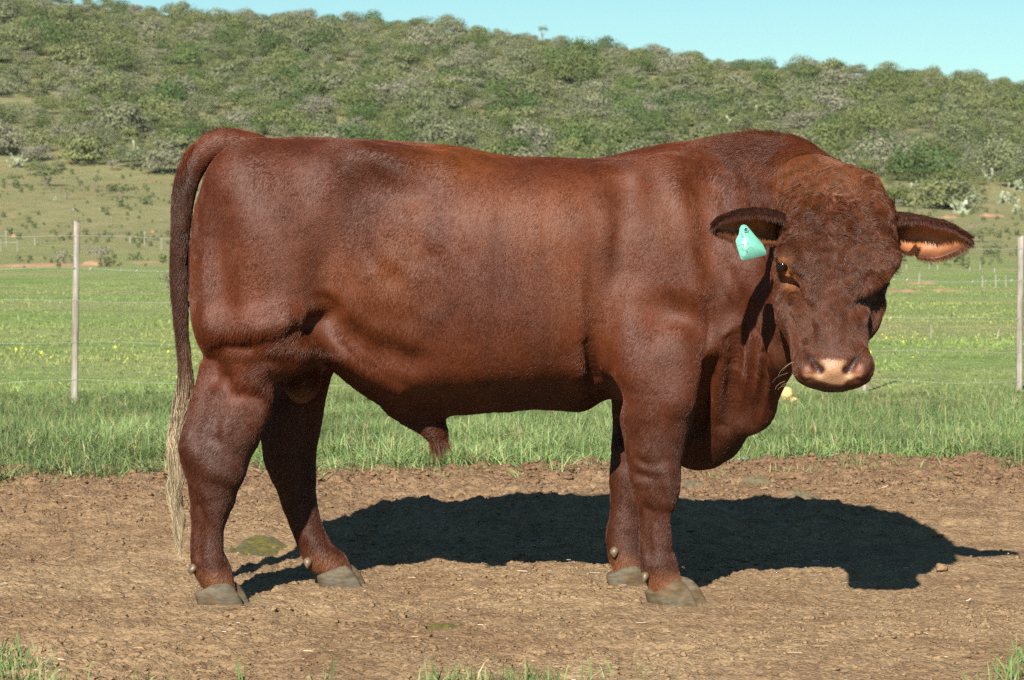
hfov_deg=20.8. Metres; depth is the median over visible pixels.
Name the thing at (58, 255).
thorn tree
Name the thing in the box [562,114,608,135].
bush
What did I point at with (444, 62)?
bush
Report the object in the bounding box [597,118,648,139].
bush
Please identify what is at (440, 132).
bush
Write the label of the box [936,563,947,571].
soil clod
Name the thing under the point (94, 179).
thorn tree
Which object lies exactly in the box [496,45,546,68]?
bush
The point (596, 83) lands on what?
bush
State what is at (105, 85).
bush
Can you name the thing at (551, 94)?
bush
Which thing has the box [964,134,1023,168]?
bush
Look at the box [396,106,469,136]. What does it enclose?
bush
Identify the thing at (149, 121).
bush
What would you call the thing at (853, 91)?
bush
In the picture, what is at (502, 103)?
bush
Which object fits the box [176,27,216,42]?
bush
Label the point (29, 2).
bush
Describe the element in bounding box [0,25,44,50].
bush
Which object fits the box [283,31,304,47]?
bush
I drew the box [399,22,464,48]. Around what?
bush
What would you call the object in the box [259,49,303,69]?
bush
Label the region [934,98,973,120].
bush
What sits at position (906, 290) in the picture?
earth bank
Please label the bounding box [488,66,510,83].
bush
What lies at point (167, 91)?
bush
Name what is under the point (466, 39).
bush
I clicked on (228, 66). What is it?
bush
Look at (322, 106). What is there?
bush
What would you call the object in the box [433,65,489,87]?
bush
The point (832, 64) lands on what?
bush
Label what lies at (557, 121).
bush
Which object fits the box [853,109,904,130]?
bush
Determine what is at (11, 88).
bush
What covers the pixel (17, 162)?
prickly pear
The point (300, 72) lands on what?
bush
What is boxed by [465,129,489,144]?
bush
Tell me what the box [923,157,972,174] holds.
bush
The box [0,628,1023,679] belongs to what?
yard grass
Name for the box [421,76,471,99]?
bush
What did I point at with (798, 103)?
bush
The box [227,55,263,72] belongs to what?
bush
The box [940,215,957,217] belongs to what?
bare scar
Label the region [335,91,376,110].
bush
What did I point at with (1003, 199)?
prickly pear
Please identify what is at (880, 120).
bush
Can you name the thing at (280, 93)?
bush
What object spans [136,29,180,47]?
bush
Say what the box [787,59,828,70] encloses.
bush
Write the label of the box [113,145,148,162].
bush
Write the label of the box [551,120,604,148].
bush
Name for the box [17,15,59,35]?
bush
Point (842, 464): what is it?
weeds
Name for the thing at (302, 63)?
bush
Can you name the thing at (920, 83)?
bush
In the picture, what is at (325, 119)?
bush
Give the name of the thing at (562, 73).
bush
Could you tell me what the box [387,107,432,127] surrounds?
bush
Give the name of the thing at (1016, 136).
bush
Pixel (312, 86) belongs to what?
bush
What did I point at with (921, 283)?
earth bank
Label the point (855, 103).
bush
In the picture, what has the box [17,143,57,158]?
bush
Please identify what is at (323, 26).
bush
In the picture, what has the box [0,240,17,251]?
rail hurdle
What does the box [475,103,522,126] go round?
bush
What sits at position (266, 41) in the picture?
bush
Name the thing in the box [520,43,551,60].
bush
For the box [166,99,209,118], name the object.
bush
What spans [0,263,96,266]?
earth bank
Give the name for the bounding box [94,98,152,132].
bush
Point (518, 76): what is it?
bush
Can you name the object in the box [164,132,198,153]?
bush
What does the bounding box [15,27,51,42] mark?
bush
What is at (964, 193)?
bush
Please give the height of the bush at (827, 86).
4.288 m
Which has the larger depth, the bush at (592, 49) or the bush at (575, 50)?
the bush at (592, 49)
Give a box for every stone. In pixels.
[525,648,549,654]
[781,387,792,399]
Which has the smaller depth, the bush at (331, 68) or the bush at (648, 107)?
the bush at (648, 107)
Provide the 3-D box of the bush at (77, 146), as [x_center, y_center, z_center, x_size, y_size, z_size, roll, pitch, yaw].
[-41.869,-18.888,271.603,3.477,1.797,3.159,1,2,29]
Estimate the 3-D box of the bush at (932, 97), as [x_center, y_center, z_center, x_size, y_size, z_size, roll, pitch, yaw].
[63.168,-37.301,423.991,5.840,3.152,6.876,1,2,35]
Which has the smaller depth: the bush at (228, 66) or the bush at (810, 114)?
the bush at (810, 114)
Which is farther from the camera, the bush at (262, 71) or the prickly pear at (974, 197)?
the bush at (262, 71)
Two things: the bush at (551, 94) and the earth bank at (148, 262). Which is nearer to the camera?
the earth bank at (148, 262)
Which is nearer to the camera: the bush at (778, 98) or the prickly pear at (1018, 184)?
the prickly pear at (1018, 184)
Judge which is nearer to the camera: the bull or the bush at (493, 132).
the bull
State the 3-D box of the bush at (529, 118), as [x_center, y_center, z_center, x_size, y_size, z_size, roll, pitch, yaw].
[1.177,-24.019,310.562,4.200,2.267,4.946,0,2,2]
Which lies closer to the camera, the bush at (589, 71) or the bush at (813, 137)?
the bush at (813, 137)
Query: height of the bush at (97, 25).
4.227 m
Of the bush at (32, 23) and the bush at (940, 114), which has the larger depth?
the bush at (32, 23)
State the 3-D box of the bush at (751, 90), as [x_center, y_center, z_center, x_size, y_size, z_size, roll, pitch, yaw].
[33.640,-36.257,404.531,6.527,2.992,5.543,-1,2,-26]
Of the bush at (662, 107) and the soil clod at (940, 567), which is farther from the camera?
the bush at (662, 107)
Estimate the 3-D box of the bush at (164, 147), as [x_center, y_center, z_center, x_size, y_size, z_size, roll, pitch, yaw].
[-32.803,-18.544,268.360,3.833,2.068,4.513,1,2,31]
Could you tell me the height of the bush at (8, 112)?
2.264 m
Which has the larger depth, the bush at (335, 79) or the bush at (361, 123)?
the bush at (335, 79)
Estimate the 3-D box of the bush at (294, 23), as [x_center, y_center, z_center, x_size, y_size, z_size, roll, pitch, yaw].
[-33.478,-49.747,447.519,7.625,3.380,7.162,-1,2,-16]
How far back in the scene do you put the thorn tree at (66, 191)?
218.61 m
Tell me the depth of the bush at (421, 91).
325.15 m
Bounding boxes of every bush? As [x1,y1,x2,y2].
[0,0,35,17]
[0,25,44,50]
[0,76,33,96]
[0,101,20,118]
[0,119,31,148]
[13,0,38,11]
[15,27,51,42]
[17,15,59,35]
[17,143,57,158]
[23,24,105,51]
[27,93,65,111]
[35,5,85,26]
[38,117,83,133]
[41,44,75,60]
[48,84,85,101]
[54,38,103,66]
[54,90,96,108]
[58,133,111,162]
[61,117,111,136]
[61,137,94,150]
[65,36,106,49]
[67,3,89,16]
[68,60,106,82]
[70,16,119,37]
[71,72,133,97]
[86,120,119,137]
[92,69,152,94]
[92,97,141,115]
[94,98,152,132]
[97,42,151,68]
[113,68,157,93]
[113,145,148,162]
[121,111,161,127]
[132,15,168,42]
[132,90,189,123]
[135,147,183,171]
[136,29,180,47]
[143,78,189,102]
[150,137,185,154]
[157,63,195,76]
[158,75,205,96]
[163,75,201,96]
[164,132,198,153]
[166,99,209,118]
[167,41,210,65]
[170,126,201,136]
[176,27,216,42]
[181,77,225,97]
[184,89,222,108]
[186,76,225,96]
[193,112,228,128]
[202,61,247,80]
[205,76,229,87]
[216,107,263,127]
[218,12,250,27]
[222,83,263,102]
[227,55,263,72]
[241,32,293,56]
[242,64,279,78]
[243,21,293,42]
[245,90,286,110]
[250,74,284,90]
[253,14,298,32]
[255,106,315,131]
[257,82,310,105]
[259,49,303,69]
[263,51,301,71]
[280,20,314,31]
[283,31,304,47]
[284,18,324,36]
[284,59,321,76]
[284,121,308,134]
[286,79,326,97]
[289,15,350,40]
[290,68,323,84]
[292,123,338,136]
[294,27,344,48]
[299,92,341,110]
[302,109,337,133]
[307,66,362,91]
[312,76,340,93]
[322,118,384,138]
[323,66,352,79]
[323,86,357,101]
[329,85,379,106]
[331,120,382,139]
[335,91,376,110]
[337,27,375,45]
[340,101,384,120]
[362,61,393,81]
[362,128,398,139]
[364,62,410,84]
[376,49,421,69]
[382,127,418,140]
[387,74,425,91]
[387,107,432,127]
[389,81,449,108]
[394,92,451,113]
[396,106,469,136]
[397,65,434,79]
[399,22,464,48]
[411,117,466,145]
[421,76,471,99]
[426,110,454,124]
[428,69,472,88]
[429,56,469,75]
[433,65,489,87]
[433,122,467,137]
[436,65,461,83]
[437,128,481,147]
[447,34,483,50]
[453,114,503,137]
[462,63,494,86]
[465,76,490,91]
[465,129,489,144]
[474,127,504,139]
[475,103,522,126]
[477,56,530,82]
[479,75,518,100]
[481,96,522,112]
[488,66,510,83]
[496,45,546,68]
[498,69,541,96]
[498,105,543,124]
[501,89,545,109]
[503,80,561,103]
[508,114,539,128]
[509,76,553,102]
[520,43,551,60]
[522,85,563,103]
[532,116,566,132]
[534,45,578,67]
[534,96,570,112]
[534,123,565,131]
[544,53,579,81]
[546,81,581,102]
[549,55,578,71]
[549,84,582,99]
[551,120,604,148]
[555,91,616,117]
[558,36,605,56]
[561,116,598,143]
[562,45,593,70]
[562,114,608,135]
[568,111,602,124]
[571,60,611,86]
[572,50,612,73]
[572,65,614,82]
[575,77,616,95]
[582,78,610,90]
[586,116,635,140]
[596,107,634,125]
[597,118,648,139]
[599,87,629,106]
[603,112,636,129]
[608,94,648,113]
[615,50,659,67]
[629,99,668,117]
[631,116,686,142]
[635,122,661,131]
[637,86,679,111]
[640,131,672,144]
[644,102,679,119]
[649,49,698,72]
[651,89,704,113]
[657,130,685,142]
[663,99,712,121]
[670,58,694,72]
[680,89,712,102]
[684,59,734,85]
[691,98,710,115]
[691,123,730,134]
[709,78,746,103]
[709,122,740,133]
[710,102,745,119]
[714,92,742,103]
[732,80,767,98]
[733,109,768,125]
[743,95,794,119]
[749,66,798,88]
[761,93,791,114]
[766,82,807,97]
[775,106,828,126]
[776,75,827,92]
[782,94,825,121]
[786,62,826,78]
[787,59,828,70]
[793,66,831,82]
[798,127,857,156]
[800,78,855,103]
[801,121,834,136]
[806,89,848,114]
[807,104,833,116]
[807,130,866,162]
[810,121,861,142]
[815,56,852,78]
[815,67,860,84]
[820,92,862,113]
[823,105,870,129]
[832,100,901,131]
[832,130,906,168]
[834,79,882,103]
[835,84,876,107]
[841,98,876,109]
[847,140,885,157]
[848,134,908,159]
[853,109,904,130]
[854,158,881,174]
[859,101,907,120]
[862,71,908,93]
[871,136,899,146]
[880,151,911,170]
[881,154,916,167]
[882,154,937,177]
[884,139,961,176]
[885,185,913,203]
[896,79,926,93]
[904,100,945,124]
[906,84,947,102]
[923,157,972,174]
[924,177,988,204]
[927,109,975,127]
[929,116,977,139]
[932,109,981,130]
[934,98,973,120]
[943,77,986,97]
[944,150,970,159]
[955,151,986,168]
[957,92,996,114]
[959,146,994,160]
[960,88,1018,110]
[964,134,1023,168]
[966,151,1008,171]
[972,130,1013,154]
[975,128,1016,143]
[981,91,1023,119]
[997,109,1023,125]
[1001,126,1023,144]
[1009,91,1023,109]
[1013,139,1023,150]
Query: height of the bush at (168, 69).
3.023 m
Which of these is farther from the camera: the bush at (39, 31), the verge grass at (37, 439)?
the bush at (39, 31)
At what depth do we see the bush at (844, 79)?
431.96 m
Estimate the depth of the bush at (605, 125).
297.90 m
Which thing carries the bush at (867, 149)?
on the hillside
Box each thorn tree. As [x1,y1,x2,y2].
[3,175,24,180]
[26,168,63,185]
[45,186,83,199]
[51,248,72,262]
[87,246,114,266]
[91,177,105,186]
[102,159,118,170]
[102,183,139,197]
[159,270,169,289]
[363,80,410,107]
[427,75,472,87]
[537,25,548,39]
[968,229,1000,241]
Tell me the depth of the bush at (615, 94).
349.60 m
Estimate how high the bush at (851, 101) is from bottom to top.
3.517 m
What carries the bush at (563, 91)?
on the hillside
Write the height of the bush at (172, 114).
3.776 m
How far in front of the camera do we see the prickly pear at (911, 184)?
249.09 m
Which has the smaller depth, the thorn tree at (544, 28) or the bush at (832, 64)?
the bush at (832, 64)
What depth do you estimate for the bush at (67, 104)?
314.53 m
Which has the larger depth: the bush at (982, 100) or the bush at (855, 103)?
the bush at (982, 100)
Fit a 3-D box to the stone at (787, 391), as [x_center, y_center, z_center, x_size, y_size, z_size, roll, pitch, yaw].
[1.978,0.400,20.125,0.089,0.127,0.087,0,2,0]
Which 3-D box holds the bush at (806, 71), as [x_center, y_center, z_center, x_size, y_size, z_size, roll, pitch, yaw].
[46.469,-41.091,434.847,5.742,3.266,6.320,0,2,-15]
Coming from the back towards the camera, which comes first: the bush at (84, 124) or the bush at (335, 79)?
the bush at (335, 79)
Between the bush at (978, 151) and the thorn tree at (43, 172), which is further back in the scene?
the bush at (978, 151)
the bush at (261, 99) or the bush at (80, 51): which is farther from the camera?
the bush at (80, 51)
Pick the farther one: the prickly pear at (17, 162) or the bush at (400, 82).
the bush at (400, 82)
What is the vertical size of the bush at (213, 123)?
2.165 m
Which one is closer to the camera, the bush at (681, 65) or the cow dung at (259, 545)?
the cow dung at (259, 545)
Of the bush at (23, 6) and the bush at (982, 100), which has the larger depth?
the bush at (23, 6)
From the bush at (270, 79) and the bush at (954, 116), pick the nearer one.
the bush at (270, 79)
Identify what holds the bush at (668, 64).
on the hillside
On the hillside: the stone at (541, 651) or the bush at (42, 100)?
the bush at (42, 100)
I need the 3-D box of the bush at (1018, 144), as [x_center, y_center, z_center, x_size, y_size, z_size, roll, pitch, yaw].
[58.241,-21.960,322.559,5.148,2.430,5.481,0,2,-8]
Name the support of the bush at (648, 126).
on the hillside
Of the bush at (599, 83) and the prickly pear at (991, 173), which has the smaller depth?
the prickly pear at (991, 173)
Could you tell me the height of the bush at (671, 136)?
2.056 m
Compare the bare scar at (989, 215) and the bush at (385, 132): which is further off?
the bush at (385, 132)
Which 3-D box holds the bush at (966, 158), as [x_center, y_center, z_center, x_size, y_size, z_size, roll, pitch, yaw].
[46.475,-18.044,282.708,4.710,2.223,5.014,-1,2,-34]
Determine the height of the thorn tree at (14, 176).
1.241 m
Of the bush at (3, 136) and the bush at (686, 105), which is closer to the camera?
the bush at (3, 136)
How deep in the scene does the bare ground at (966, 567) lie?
9.04 m
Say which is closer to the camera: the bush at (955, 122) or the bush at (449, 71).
the bush at (955, 122)
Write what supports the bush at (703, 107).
on the hillside
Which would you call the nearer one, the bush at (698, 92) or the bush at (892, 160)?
the bush at (892, 160)
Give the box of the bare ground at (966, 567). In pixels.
[0,451,1023,679]
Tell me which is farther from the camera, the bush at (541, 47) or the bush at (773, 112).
the bush at (541, 47)
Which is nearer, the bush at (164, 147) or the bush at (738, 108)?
the bush at (164, 147)
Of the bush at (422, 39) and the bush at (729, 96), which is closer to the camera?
the bush at (729, 96)
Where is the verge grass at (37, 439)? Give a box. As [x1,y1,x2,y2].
[0,381,1023,481]
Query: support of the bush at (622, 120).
on the hillside
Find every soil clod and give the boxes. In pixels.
[802,615,815,619]
[814,624,838,627]
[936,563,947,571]
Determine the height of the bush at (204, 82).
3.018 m
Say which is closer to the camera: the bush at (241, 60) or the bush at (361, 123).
the bush at (361, 123)
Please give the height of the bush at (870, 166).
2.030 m
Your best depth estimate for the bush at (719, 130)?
308.04 m
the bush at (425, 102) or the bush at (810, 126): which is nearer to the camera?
the bush at (425, 102)
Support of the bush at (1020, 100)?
on the hillside
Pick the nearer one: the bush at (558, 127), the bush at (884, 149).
the bush at (884, 149)
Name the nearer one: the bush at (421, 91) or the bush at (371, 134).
the bush at (371, 134)
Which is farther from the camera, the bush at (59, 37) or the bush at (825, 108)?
the bush at (59, 37)
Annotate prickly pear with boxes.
[5,148,27,167]
[901,137,919,146]
[910,173,922,190]
[947,191,973,213]
[967,190,981,203]
[981,168,993,181]
[997,182,1016,203]
[1012,199,1023,211]
[1013,179,1023,190]
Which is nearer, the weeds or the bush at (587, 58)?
the weeds
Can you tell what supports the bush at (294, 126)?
on the hillside
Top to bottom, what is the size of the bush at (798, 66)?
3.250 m
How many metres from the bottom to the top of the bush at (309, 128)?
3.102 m
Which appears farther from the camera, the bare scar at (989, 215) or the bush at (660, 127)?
the bush at (660, 127)
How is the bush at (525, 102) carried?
on the hillside
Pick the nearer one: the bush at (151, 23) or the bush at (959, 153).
the bush at (959, 153)
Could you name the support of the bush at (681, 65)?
on the hillside
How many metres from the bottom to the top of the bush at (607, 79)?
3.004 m
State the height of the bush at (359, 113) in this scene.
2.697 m
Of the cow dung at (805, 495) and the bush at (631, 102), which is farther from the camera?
the bush at (631, 102)
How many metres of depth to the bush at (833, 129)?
327.76 m
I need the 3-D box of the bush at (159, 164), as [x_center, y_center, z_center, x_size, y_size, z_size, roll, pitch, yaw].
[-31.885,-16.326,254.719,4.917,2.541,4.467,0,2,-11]
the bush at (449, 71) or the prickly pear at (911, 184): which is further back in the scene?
the bush at (449, 71)
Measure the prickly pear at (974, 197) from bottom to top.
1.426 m
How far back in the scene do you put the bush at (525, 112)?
318.21 m
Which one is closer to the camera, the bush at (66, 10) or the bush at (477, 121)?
the bush at (477, 121)
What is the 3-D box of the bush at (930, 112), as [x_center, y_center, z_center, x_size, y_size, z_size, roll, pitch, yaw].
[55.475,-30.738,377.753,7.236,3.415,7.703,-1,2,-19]
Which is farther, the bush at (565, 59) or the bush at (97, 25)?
the bush at (565, 59)
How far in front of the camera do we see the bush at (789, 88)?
408.45 m
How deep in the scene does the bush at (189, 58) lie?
378.09 m
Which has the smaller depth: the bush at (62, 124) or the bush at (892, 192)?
the bush at (892, 192)
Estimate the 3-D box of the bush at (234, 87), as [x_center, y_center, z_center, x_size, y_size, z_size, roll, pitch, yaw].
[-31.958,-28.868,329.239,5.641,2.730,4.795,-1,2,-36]
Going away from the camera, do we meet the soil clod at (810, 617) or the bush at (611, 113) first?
the soil clod at (810, 617)
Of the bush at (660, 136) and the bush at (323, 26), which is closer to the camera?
the bush at (660, 136)
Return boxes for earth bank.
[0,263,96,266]
[82,261,115,264]
[131,261,160,262]
[888,289,920,291]
[904,282,937,283]
[930,289,965,291]
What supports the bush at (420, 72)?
on the hillside
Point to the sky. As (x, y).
(987, 36)
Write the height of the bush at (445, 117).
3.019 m
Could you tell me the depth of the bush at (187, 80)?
334.67 m
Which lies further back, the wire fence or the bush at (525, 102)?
the bush at (525, 102)
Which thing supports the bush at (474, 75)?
on the hillside
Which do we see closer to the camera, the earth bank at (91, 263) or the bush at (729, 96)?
the earth bank at (91, 263)
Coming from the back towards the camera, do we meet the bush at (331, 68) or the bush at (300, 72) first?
the bush at (331, 68)
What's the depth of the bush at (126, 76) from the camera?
342.24 m
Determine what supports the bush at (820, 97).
on the hillside
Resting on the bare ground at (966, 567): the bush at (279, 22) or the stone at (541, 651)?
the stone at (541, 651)
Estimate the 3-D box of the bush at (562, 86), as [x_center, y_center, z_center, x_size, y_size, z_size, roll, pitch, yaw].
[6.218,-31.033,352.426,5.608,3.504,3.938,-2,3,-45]
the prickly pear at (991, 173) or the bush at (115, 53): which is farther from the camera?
the bush at (115, 53)
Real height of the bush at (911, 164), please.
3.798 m
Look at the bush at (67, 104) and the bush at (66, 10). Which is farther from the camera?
the bush at (66, 10)
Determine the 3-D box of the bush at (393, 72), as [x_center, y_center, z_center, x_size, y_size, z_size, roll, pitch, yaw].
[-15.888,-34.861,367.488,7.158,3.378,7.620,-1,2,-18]
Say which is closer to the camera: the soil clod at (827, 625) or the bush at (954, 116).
the soil clod at (827, 625)
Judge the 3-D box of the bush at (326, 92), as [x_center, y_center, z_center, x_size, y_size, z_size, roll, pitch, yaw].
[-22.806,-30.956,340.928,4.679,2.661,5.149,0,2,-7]
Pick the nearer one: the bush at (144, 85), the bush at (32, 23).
the bush at (144, 85)
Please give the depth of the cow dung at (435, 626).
7.91 m
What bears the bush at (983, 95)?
on the hillside
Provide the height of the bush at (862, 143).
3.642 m
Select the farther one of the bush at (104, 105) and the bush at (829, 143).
the bush at (104, 105)
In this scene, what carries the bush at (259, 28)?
on the hillside
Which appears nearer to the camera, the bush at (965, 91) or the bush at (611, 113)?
the bush at (611, 113)
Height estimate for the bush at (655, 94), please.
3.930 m
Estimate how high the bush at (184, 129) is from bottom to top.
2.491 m
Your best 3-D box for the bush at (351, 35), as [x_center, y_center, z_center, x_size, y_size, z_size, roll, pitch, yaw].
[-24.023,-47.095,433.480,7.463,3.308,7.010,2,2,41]
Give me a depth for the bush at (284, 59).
381.62 m
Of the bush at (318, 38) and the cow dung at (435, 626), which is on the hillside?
the bush at (318, 38)
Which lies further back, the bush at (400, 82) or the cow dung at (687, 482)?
the bush at (400, 82)
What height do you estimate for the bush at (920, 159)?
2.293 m
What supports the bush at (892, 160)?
on the hillside
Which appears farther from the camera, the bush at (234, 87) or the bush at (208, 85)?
the bush at (208, 85)
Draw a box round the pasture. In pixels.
[0,246,1023,469]
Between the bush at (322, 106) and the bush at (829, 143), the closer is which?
the bush at (829, 143)
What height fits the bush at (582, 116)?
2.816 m
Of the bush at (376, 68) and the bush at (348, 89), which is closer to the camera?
the bush at (348, 89)
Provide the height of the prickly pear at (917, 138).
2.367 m
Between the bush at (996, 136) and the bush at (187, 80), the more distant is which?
the bush at (187, 80)
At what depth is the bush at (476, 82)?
359.99 m
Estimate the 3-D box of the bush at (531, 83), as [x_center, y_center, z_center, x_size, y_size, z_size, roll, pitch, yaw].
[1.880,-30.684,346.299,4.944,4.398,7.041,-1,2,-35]
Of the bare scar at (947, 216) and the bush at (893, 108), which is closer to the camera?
the bare scar at (947, 216)
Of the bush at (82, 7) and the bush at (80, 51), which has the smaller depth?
the bush at (80, 51)
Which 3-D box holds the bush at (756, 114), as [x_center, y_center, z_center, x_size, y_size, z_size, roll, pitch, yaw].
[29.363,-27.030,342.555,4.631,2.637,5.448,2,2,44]
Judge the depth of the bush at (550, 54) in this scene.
416.09 m
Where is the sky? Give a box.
[27,0,1023,84]
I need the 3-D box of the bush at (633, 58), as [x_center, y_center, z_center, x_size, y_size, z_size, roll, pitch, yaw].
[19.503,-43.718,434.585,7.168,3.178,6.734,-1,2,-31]
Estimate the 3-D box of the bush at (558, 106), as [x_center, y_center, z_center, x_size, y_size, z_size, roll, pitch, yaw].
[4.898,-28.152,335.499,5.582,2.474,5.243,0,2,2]
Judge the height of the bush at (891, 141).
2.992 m
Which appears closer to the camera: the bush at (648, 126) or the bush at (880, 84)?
the bush at (648, 126)
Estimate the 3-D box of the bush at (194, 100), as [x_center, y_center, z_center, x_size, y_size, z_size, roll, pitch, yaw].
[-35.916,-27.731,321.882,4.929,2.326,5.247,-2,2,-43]
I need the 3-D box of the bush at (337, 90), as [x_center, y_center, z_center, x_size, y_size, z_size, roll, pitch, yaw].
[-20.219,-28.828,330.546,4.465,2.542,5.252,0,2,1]
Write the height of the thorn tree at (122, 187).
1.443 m
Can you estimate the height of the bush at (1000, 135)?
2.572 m
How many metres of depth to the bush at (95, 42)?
382.09 m
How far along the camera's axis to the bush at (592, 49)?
440.42 m
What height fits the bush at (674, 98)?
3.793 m
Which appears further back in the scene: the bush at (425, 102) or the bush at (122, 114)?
the bush at (425, 102)
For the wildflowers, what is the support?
on the pasture
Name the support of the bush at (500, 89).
on the hillside
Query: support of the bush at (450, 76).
on the hillside
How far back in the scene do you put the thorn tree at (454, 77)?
351.27 m
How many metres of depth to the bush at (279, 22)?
448.12 m
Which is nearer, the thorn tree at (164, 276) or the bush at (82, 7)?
the thorn tree at (164, 276)
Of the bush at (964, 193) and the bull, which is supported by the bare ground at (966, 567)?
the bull
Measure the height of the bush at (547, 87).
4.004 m
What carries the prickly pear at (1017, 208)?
on the hillside
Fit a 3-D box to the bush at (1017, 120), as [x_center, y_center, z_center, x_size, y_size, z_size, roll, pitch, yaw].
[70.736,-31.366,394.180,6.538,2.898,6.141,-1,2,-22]
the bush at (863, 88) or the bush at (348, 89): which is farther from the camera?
the bush at (863, 88)
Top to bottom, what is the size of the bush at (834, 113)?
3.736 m
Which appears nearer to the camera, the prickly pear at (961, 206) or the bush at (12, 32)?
the prickly pear at (961, 206)
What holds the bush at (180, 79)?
on the hillside
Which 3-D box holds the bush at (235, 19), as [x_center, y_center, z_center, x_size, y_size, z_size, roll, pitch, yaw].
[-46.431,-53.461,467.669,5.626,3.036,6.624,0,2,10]
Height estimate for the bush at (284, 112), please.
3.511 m
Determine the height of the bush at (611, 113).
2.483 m
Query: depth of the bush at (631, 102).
337.14 m
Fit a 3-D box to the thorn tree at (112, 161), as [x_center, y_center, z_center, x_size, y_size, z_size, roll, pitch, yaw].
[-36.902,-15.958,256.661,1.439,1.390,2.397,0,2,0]
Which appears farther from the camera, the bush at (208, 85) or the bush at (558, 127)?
the bush at (208, 85)
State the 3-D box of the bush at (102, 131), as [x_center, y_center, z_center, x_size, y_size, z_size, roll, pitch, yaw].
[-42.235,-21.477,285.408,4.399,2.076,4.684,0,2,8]
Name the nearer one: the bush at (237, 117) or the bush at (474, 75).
the bush at (237, 117)
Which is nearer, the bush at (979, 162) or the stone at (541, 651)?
the stone at (541, 651)
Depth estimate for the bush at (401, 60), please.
402.00 m
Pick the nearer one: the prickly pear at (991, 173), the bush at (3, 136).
the prickly pear at (991, 173)
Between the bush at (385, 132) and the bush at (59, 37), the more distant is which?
the bush at (59, 37)
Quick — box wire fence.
[0,220,1023,401]
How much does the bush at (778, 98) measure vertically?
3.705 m
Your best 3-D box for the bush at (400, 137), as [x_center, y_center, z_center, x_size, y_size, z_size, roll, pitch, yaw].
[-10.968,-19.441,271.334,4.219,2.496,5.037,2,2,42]
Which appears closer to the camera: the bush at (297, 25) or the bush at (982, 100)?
the bush at (982, 100)
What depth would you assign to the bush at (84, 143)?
262.77 m
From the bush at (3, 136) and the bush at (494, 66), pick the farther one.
the bush at (494, 66)
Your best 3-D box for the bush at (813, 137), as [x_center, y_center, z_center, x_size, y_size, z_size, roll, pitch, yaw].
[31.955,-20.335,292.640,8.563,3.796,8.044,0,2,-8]
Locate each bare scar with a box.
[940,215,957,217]
[979,213,1005,216]
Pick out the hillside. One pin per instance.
(16, 207)
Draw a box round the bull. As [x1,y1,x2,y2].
[165,124,975,606]
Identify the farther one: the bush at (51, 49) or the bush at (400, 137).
the bush at (51, 49)
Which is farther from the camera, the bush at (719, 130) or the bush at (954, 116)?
the bush at (954, 116)
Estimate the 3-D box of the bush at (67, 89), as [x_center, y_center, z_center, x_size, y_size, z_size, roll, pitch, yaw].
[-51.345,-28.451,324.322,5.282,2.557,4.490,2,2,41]
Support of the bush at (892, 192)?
on the hillside
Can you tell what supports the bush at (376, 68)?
on the hillside
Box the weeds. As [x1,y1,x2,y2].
[0,453,967,488]
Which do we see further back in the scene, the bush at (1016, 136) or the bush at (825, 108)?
the bush at (825, 108)
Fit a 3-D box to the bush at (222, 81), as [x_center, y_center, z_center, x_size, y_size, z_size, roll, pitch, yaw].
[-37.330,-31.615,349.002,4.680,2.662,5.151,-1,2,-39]
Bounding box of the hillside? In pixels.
[0,3,1023,251]
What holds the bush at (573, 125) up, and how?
on the hillside
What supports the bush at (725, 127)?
on the hillside
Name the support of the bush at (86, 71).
on the hillside
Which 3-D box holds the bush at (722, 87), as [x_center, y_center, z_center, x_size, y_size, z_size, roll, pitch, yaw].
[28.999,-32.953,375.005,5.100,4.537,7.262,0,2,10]
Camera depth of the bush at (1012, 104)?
405.82 m
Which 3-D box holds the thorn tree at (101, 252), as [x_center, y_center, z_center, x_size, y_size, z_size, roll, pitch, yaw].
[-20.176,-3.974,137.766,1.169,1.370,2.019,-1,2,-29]
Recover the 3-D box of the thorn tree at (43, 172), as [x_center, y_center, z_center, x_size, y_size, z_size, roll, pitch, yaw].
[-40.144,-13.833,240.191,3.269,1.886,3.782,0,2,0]
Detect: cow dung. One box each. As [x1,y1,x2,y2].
[229,535,287,555]
[421,623,462,629]
[682,479,704,487]
[742,475,771,483]
[787,489,820,499]
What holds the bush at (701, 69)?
on the hillside
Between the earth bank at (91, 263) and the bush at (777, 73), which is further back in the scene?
the bush at (777, 73)
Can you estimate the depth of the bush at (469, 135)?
274.55 m
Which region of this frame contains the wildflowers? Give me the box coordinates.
[15,334,977,377]
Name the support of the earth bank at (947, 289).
on the pasture
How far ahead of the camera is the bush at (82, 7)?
460.80 m

